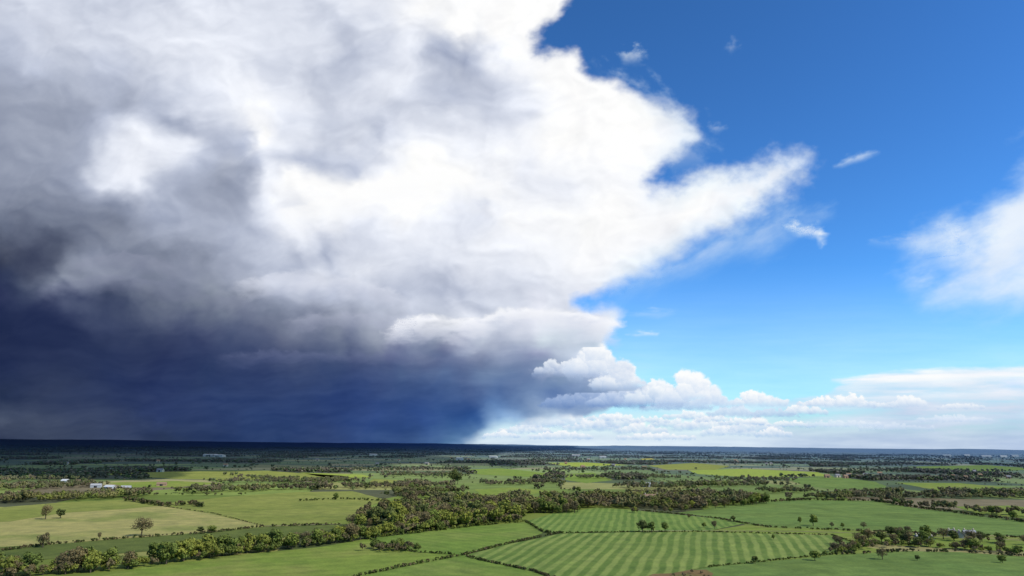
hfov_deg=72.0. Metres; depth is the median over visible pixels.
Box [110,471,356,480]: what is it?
field
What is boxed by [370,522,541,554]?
field
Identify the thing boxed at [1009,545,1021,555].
tree
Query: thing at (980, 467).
field
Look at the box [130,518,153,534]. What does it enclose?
tree
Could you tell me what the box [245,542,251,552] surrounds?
tree
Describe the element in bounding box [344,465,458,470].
woodland
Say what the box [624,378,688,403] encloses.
cloud
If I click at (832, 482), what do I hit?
field
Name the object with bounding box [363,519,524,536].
hedge
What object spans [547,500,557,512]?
tree
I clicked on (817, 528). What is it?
hedge
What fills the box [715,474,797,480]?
woodland
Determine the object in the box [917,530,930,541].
tree
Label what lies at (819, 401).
cloud
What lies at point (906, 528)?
tree
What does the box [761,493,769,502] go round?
tree
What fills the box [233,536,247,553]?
tree
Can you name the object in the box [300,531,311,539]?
tree
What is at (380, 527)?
tree
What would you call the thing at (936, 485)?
field
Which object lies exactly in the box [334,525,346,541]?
tree
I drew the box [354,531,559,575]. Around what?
hedge
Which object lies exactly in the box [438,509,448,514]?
tree
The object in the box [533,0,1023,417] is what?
sky
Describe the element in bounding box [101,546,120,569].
tree
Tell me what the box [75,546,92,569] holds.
tree
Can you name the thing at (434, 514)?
tree
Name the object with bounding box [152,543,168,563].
tree
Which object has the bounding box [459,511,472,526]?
tree
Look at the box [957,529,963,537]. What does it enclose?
farmhouse
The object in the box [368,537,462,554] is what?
hedge
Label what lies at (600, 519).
field
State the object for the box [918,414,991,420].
cloud
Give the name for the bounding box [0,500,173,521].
field
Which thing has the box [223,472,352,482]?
woodland
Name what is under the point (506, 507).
tree
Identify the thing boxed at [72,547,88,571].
tree
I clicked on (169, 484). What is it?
field
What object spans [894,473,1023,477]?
woodland
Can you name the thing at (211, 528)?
tree
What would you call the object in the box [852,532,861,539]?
tree
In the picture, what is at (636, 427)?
cloud
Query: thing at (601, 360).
cloud
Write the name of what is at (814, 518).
tree
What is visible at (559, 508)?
tree
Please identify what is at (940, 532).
tree
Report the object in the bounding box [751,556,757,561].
tree
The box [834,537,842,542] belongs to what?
tree
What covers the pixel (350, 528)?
tree
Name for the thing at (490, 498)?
tree
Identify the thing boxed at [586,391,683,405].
cloud
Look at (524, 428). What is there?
cloud
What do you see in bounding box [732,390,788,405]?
cloud
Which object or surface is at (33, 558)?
tree
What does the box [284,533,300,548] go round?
tree
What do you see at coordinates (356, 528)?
tree
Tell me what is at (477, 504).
tree
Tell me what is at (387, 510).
tree
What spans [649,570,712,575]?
field
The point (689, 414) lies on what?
cloud
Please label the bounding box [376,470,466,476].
woodland
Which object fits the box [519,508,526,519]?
tree
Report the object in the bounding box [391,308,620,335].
cloud
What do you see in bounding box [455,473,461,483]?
tree
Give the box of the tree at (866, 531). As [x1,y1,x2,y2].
[863,528,872,539]
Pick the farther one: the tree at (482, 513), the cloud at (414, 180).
the cloud at (414, 180)
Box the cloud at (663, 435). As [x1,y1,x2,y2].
[616,432,695,439]
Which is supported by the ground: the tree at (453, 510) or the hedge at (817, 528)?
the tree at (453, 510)
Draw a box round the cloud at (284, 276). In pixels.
[249,273,392,298]
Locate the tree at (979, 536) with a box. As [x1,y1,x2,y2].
[976,533,982,542]
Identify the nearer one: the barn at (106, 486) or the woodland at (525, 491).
the woodland at (525, 491)
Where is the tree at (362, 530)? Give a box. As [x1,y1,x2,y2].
[355,524,366,539]
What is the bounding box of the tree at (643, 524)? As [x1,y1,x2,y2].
[636,519,647,531]
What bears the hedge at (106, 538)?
on the field at (54, 551)
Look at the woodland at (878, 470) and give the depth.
2211.60 m
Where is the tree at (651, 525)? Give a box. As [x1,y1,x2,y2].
[647,521,654,532]
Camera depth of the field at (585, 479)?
1470.79 m
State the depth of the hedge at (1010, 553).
482.08 m
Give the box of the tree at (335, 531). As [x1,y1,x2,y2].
[331,528,340,542]
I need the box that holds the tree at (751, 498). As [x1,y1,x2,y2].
[748,495,756,504]
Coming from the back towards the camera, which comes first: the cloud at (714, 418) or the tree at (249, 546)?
the cloud at (714, 418)
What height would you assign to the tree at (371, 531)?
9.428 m
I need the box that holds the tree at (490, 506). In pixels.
[481,503,496,509]
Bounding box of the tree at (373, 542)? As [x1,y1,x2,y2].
[370,539,377,546]
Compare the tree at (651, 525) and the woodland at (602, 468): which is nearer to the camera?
the tree at (651, 525)
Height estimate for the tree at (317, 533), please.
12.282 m
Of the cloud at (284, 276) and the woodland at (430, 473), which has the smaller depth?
the woodland at (430, 473)
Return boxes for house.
[156,468,164,471]
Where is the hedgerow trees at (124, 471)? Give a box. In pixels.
[0,444,1023,497]
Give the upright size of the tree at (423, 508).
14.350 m
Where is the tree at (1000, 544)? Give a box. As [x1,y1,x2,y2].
[994,541,1005,547]
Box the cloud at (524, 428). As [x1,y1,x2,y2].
[498,425,552,432]
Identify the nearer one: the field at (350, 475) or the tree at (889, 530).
the tree at (889, 530)
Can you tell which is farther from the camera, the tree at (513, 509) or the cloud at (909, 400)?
the cloud at (909, 400)
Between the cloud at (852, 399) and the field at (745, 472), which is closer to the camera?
the field at (745, 472)
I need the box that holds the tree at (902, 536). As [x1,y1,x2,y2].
[900,534,908,541]
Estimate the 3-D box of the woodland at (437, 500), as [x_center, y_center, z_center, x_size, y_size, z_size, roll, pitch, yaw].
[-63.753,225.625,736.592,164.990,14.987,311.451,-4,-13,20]
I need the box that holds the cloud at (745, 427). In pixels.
[729,417,783,430]
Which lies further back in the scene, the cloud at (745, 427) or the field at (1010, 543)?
the cloud at (745, 427)
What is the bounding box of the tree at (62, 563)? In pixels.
[59,561,73,574]
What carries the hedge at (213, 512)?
on the field at (69, 527)
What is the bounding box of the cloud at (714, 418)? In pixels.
[696,415,733,421]
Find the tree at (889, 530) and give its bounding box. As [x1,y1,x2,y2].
[885,526,893,533]
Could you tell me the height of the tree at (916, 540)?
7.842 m
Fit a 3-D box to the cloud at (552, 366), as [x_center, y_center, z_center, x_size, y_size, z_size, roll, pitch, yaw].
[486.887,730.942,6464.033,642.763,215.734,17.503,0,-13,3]
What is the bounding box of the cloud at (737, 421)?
[718,417,765,424]
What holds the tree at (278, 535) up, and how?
on the ground
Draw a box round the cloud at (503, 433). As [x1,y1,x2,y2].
[482,429,520,437]
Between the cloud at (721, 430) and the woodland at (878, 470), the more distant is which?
the cloud at (721, 430)
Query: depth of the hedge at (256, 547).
453.60 m
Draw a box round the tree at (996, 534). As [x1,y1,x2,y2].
[994,532,1006,539]
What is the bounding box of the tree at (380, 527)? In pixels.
[370,524,382,537]
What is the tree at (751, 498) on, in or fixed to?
on the ground
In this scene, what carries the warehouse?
on the ground
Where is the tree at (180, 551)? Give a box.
[175,539,197,560]
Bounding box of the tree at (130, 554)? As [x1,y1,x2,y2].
[119,551,137,568]
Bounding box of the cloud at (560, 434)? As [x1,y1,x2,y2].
[527,430,593,438]
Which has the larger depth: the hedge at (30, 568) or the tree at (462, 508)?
the tree at (462, 508)
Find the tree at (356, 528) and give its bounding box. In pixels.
[345,522,359,540]
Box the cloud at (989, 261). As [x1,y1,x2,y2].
[918,192,1023,300]
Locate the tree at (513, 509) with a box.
[509,504,520,513]
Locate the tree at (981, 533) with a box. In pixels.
[976,531,987,541]
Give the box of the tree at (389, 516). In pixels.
[385,514,396,531]
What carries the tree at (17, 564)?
on the ground
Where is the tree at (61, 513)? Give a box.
[56,509,65,517]
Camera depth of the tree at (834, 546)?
483.34 m
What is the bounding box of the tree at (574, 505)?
[570,501,578,512]
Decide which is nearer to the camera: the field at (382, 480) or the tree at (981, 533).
the tree at (981, 533)
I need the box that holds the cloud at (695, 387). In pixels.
[655,370,726,403]
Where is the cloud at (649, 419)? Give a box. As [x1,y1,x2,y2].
[630,416,669,422]
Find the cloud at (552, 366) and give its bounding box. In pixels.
[534,359,598,374]
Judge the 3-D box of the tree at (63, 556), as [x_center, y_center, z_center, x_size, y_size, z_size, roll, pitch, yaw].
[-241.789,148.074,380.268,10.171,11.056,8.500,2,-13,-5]
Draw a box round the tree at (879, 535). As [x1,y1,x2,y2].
[875,531,886,540]
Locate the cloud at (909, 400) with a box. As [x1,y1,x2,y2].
[886,395,926,406]
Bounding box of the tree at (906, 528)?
[904,525,911,531]
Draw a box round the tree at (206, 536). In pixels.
[202,533,216,545]
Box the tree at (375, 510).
[366,506,383,524]
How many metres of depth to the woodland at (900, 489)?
1092.98 m
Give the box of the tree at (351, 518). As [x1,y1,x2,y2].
[345,514,354,522]
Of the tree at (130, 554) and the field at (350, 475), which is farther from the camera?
the field at (350, 475)
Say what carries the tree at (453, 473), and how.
on the ground
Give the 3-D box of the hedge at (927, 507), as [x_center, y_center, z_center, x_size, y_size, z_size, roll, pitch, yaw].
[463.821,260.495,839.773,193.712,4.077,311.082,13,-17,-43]
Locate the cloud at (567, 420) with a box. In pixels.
[542,416,592,425]
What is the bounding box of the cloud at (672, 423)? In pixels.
[650,418,685,426]
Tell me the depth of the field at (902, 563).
425.41 m
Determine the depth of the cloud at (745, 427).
27404.23 m
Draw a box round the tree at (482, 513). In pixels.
[473,507,487,517]
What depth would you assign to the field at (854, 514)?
731.23 m
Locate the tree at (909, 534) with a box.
[903,530,914,541]
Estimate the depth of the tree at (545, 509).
736.87 m
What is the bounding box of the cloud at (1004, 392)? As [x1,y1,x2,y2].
[875,390,1019,398]
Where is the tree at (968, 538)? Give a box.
[963,536,976,549]
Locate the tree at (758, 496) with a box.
[751,492,760,503]
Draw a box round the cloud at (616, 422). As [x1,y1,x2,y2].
[593,412,634,426]
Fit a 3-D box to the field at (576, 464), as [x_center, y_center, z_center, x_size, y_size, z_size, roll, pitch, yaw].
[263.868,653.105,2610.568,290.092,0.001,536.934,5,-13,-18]
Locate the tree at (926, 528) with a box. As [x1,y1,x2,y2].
[919,525,931,532]
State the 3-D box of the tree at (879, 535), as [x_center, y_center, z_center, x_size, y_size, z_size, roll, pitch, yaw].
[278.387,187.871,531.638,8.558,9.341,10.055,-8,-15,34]
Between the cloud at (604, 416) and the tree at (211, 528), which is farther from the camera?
the cloud at (604, 416)
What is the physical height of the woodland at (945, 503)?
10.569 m
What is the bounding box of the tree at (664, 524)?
[661,521,668,529]
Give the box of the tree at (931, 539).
[923,536,935,545]
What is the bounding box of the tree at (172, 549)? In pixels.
[155,541,178,563]
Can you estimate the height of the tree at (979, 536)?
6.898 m
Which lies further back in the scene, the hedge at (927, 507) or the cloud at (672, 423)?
the cloud at (672, 423)
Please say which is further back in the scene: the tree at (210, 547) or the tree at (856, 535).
the tree at (856, 535)
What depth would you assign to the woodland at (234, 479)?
1250.65 m
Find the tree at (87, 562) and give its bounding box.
[82,554,100,572]
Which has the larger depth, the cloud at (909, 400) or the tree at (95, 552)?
the cloud at (909, 400)
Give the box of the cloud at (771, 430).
[753,426,791,436]
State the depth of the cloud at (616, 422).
28935.94 m
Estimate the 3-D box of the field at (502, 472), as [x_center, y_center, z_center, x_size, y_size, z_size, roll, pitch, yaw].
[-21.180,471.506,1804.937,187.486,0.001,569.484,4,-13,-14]
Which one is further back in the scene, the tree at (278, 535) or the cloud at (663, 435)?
the cloud at (663, 435)
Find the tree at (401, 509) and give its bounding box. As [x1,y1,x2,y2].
[394,504,408,514]
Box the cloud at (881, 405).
[859,403,893,407]
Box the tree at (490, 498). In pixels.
[483,494,497,501]
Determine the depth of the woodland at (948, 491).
1038.34 m
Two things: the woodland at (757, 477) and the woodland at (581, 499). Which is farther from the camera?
the woodland at (757, 477)
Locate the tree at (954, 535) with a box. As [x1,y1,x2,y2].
[948,530,959,540]
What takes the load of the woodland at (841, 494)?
on the ground
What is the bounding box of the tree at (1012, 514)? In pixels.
[1008,511,1017,517]
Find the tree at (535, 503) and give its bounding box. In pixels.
[531,501,538,512]
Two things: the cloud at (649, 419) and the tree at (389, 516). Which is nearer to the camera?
the tree at (389, 516)
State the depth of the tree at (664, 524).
583.81 m
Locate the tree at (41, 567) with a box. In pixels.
[38,564,49,574]
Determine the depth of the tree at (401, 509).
618.79 m
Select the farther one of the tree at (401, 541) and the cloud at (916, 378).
the cloud at (916, 378)
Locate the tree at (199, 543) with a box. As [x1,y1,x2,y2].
[187,537,205,558]
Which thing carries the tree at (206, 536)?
on the ground
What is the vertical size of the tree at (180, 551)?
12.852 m
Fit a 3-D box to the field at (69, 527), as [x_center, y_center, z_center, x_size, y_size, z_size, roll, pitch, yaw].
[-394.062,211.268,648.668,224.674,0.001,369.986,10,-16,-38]
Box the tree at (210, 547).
[206,542,218,557]
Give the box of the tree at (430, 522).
[424,517,434,530]
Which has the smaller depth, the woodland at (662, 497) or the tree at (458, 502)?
the tree at (458, 502)
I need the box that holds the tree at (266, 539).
[255,533,271,551]
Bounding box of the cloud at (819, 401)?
[797,395,835,405]
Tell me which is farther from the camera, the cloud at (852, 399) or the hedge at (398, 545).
the cloud at (852, 399)
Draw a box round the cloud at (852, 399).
[824,392,875,407]
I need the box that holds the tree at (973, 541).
[966,537,979,545]
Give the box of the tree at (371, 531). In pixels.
[365,526,377,537]
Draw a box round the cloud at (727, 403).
[689,397,736,406]
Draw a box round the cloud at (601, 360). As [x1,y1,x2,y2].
[562,343,633,375]
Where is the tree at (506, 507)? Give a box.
[497,499,510,513]
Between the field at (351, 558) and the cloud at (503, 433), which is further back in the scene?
the cloud at (503, 433)
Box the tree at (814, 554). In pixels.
[809,551,820,560]
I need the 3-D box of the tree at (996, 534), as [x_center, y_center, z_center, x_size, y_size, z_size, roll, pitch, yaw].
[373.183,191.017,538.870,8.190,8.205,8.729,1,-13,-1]
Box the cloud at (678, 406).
[640,403,711,409]
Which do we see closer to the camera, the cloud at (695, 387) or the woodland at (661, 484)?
the woodland at (661, 484)
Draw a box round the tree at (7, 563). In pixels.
[0,555,20,575]
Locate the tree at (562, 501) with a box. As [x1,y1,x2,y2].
[557,497,567,511]
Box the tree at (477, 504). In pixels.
[469,500,483,511]
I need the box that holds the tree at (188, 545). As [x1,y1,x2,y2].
[174,540,194,560]
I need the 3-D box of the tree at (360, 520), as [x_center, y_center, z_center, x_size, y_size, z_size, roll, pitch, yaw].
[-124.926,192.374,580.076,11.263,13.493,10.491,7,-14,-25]
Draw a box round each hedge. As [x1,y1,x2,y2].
[0,556,160,575]
[1,522,339,550]
[123,497,204,506]
[154,529,379,561]
[166,506,260,524]
[299,497,384,500]
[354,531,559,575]
[360,542,420,550]
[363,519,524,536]
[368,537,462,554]
[369,512,521,532]
[466,554,555,575]
[525,519,561,532]
[561,530,762,532]
[642,510,1019,537]
[708,532,850,566]
[748,497,1023,521]
[828,539,1013,552]
[834,548,1023,555]
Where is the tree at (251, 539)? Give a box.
[244,533,255,551]
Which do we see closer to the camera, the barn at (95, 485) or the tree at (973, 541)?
the tree at (973, 541)
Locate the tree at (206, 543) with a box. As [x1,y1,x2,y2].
[199,538,212,557]
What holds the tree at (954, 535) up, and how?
on the field at (1010, 543)
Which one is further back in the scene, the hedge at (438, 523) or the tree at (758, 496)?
the tree at (758, 496)
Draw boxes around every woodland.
[0,473,93,480]
[0,479,109,489]
[0,486,153,501]
[1,466,126,473]
[174,478,455,491]
[216,475,369,481]
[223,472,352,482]
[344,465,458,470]
[356,490,532,524]
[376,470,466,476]
[384,484,465,496]
[480,476,565,484]
[499,488,570,496]
[517,493,593,510]
[532,466,652,470]
[546,471,688,478]
[570,487,765,507]
[612,478,768,487]
[671,569,709,575]
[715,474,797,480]
[756,485,815,491]
[785,490,892,498]
[833,466,1010,472]
[834,486,904,492]
[877,486,1023,499]
[887,497,1023,513]
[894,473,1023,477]
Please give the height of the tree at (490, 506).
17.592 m
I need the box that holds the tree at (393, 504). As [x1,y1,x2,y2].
[388,500,403,509]
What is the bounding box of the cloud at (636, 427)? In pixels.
[613,422,667,432]
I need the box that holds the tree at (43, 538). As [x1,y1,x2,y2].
[37,532,49,547]
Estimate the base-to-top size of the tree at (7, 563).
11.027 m
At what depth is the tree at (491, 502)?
697.70 m
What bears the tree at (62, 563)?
on the ground
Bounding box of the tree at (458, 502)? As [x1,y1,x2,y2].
[450,499,463,506]
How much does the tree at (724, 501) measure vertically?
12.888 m
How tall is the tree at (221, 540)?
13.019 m
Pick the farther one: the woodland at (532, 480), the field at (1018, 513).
the woodland at (532, 480)
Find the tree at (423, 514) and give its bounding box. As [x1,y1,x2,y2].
[418,511,434,529]
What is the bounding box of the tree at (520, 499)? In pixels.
[511,497,525,501]
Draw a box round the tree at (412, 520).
[406,516,419,530]
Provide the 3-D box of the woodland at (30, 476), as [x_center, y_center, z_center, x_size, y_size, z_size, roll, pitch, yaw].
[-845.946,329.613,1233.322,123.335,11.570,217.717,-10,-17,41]
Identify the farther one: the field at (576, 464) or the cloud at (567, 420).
the cloud at (567, 420)
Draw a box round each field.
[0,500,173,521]
[0,505,259,546]
[0,525,338,558]
[104,539,460,575]
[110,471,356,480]
[110,481,216,486]
[170,491,381,525]
[299,472,367,477]
[365,555,542,575]
[370,479,404,482]
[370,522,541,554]
[464,532,849,575]
[468,468,544,476]
[475,487,549,494]
[529,507,743,532]
[552,462,620,466]
[565,473,611,482]
[649,463,728,469]
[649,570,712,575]
[680,500,1023,535]
[688,469,823,476]
[695,551,1023,575]
[710,525,1023,551]
[789,476,885,489]
[903,483,1008,490]
[914,465,1023,470]
[958,506,1023,517]
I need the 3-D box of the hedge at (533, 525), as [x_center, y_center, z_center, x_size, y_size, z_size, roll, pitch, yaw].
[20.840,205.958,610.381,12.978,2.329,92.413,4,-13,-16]
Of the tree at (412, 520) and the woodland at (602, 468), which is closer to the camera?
the tree at (412, 520)
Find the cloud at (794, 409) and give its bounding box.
[783,405,827,414]
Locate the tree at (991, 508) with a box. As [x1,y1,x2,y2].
[988,505,994,513]
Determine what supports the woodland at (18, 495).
on the ground
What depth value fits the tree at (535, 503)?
733.28 m
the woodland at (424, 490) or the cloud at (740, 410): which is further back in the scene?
the cloud at (740, 410)
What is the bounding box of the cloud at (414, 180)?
[282,172,500,223]
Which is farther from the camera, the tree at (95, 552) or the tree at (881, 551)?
the tree at (881, 551)
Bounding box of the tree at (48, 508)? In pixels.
[41,504,53,518]
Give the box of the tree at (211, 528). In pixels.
[207,525,216,532]
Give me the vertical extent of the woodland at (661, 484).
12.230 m
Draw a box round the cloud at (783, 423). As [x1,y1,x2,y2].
[767,420,811,427]
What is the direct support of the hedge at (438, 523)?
on the ground
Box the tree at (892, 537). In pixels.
[889,534,896,540]
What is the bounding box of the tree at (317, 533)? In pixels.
[310,528,323,544]
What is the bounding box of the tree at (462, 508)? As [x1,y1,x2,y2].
[449,504,464,514]
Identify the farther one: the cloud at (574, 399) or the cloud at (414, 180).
the cloud at (574, 399)
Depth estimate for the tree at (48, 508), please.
630.81 m
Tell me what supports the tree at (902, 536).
on the field at (1010, 543)
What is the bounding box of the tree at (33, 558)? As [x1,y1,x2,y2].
[19,552,43,574]
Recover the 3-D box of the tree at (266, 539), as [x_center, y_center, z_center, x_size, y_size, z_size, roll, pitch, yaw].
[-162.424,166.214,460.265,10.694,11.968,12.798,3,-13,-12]
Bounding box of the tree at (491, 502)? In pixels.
[485,500,498,507]
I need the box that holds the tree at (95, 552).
[81,548,107,571]
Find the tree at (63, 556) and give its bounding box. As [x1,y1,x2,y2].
[54,552,73,572]
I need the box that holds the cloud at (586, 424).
[562,418,621,429]
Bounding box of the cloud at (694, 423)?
[674,418,729,429]
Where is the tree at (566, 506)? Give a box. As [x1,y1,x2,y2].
[562,503,568,512]
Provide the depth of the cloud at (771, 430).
27093.20 m
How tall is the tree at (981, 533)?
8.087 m
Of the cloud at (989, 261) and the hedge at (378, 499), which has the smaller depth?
the hedge at (378, 499)
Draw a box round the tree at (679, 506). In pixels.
[677,503,683,511]
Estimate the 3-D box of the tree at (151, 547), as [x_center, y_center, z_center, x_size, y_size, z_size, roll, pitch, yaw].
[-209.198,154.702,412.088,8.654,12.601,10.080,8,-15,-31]
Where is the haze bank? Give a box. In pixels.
[470,367,1023,449]
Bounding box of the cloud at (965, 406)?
[936,403,984,408]
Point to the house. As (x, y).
(160, 469)
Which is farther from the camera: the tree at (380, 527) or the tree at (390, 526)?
the tree at (390, 526)
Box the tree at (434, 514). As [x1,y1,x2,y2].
[429,507,440,527]
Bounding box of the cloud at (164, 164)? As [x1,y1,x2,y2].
[0,0,805,443]
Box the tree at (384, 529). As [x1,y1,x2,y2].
[379,523,389,532]
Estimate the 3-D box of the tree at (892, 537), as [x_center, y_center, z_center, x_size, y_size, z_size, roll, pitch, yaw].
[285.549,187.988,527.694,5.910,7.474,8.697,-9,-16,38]
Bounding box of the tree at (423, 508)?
[415,504,429,511]
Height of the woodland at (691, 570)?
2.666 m
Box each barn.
[90,483,101,487]
[103,485,115,488]
[156,482,166,485]
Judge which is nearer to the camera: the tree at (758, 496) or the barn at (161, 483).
the tree at (758, 496)
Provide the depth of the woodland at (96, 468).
1550.54 m
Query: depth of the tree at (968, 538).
502.15 m
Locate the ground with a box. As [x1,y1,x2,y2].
[0,439,1023,575]
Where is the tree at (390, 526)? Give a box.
[382,521,394,532]
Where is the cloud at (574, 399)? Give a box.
[539,393,645,406]
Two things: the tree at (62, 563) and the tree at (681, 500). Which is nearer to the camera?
the tree at (62, 563)
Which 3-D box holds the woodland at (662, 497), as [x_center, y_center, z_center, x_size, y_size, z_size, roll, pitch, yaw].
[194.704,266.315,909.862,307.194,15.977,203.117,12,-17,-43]
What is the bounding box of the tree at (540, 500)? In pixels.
[533,498,544,512]
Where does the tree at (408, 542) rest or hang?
on the field at (351, 558)
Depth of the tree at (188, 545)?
418.93 m
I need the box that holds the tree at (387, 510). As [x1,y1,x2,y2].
[377,506,396,517]
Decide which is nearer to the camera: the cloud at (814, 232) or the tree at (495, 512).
the tree at (495, 512)
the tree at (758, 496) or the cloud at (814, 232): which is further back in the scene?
the cloud at (814, 232)
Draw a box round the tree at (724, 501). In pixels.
[719,497,729,507]
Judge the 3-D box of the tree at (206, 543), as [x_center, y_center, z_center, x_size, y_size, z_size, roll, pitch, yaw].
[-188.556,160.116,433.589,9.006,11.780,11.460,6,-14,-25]
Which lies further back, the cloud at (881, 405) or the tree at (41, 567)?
the cloud at (881, 405)
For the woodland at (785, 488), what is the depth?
1109.54 m
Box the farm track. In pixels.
[801,531,1009,539]
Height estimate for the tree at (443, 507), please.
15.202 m
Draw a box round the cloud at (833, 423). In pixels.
[803,420,882,426]
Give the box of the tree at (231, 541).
[224,537,243,554]
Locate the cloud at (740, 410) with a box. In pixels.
[706,405,759,416]
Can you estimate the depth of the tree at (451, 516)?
600.80 m
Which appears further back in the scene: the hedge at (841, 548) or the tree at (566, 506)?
the tree at (566, 506)
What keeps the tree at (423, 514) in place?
on the ground
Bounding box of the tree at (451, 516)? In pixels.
[442,512,457,527]
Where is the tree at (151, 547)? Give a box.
[146,542,158,563]
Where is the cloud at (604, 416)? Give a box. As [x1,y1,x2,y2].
[585,413,629,420]
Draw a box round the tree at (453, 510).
[450,507,461,517]
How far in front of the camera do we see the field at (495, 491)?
1083.04 m
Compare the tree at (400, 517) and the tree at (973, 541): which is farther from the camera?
the tree at (400, 517)
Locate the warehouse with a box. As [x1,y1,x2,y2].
[214,454,225,456]
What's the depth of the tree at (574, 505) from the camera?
740.64 m
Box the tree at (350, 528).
[344,524,355,540]
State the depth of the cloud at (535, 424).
29377.92 m
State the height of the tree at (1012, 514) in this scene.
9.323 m
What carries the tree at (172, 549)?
on the field at (351, 558)
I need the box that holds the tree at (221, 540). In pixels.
[215,533,230,554]
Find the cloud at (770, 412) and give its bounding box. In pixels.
[749,408,799,417]
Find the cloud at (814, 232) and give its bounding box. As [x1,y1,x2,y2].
[788,222,824,235]
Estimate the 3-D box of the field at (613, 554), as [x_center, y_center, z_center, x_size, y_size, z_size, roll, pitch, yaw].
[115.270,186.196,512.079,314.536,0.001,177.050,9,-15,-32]
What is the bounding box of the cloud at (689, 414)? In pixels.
[662,410,711,418]
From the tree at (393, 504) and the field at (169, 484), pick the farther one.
the field at (169, 484)
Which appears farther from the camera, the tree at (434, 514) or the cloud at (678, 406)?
the cloud at (678, 406)
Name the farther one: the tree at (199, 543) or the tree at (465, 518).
the tree at (465, 518)
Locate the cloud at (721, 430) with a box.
[700,425,755,434]
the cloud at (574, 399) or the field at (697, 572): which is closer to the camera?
the field at (697, 572)
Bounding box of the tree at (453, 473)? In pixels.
[448,468,458,479]
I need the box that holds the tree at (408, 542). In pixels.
[404,541,412,550]
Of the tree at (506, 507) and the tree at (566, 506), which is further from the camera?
the tree at (566, 506)
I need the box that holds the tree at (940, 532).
[935,527,948,538]
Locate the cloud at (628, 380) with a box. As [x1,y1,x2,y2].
[588,366,646,388]
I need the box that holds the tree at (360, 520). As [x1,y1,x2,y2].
[353,513,366,524]
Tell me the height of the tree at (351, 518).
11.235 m
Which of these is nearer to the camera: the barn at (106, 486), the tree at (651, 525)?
the tree at (651, 525)
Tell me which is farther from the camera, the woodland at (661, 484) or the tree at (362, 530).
the woodland at (661, 484)
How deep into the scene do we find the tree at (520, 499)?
735.22 m
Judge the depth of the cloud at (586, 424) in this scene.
29111.22 m
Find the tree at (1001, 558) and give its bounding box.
[996,555,1006,562]
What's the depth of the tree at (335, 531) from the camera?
501.20 m
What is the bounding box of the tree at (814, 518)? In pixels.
[809,514,817,525]
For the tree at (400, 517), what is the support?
on the ground
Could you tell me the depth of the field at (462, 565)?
398.86 m
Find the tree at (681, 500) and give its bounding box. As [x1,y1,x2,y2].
[677,497,688,509]
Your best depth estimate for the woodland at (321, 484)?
1067.75 m
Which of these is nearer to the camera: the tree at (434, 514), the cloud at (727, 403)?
the tree at (434, 514)
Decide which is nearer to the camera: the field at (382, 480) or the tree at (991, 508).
the tree at (991, 508)
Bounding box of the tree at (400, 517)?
[390,512,406,525]
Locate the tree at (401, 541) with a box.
[396,538,404,544]
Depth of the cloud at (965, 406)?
11772.03 m
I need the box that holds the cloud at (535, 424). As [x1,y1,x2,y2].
[518,422,563,426]
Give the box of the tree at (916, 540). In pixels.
[912,537,922,547]
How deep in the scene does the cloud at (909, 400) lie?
10776.75 m
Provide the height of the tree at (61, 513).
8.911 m
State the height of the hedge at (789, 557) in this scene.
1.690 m
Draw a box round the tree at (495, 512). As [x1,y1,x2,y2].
[488,507,504,523]
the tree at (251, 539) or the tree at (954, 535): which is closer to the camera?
the tree at (251, 539)
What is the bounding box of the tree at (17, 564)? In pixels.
[11,560,22,575]
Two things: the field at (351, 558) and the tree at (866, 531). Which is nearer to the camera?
the field at (351, 558)
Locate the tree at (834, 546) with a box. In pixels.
[830,543,840,549]
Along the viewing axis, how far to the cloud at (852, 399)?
10606.84 m
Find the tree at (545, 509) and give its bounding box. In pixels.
[539,500,550,512]
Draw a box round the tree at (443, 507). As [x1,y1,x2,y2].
[437,503,451,510]
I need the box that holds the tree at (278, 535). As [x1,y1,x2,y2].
[269,527,284,549]
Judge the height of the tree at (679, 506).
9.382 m
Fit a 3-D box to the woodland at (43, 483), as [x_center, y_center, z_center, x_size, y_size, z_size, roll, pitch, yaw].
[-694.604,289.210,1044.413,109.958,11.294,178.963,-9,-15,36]
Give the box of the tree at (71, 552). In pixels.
[65,545,81,570]
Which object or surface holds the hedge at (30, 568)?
on the ground
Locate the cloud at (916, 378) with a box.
[837,368,1023,383]
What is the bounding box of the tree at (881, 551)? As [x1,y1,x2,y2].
[876,547,887,559]
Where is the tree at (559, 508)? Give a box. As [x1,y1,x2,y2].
[555,505,562,512]
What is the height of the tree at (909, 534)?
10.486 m
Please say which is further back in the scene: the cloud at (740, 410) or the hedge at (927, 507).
the cloud at (740, 410)

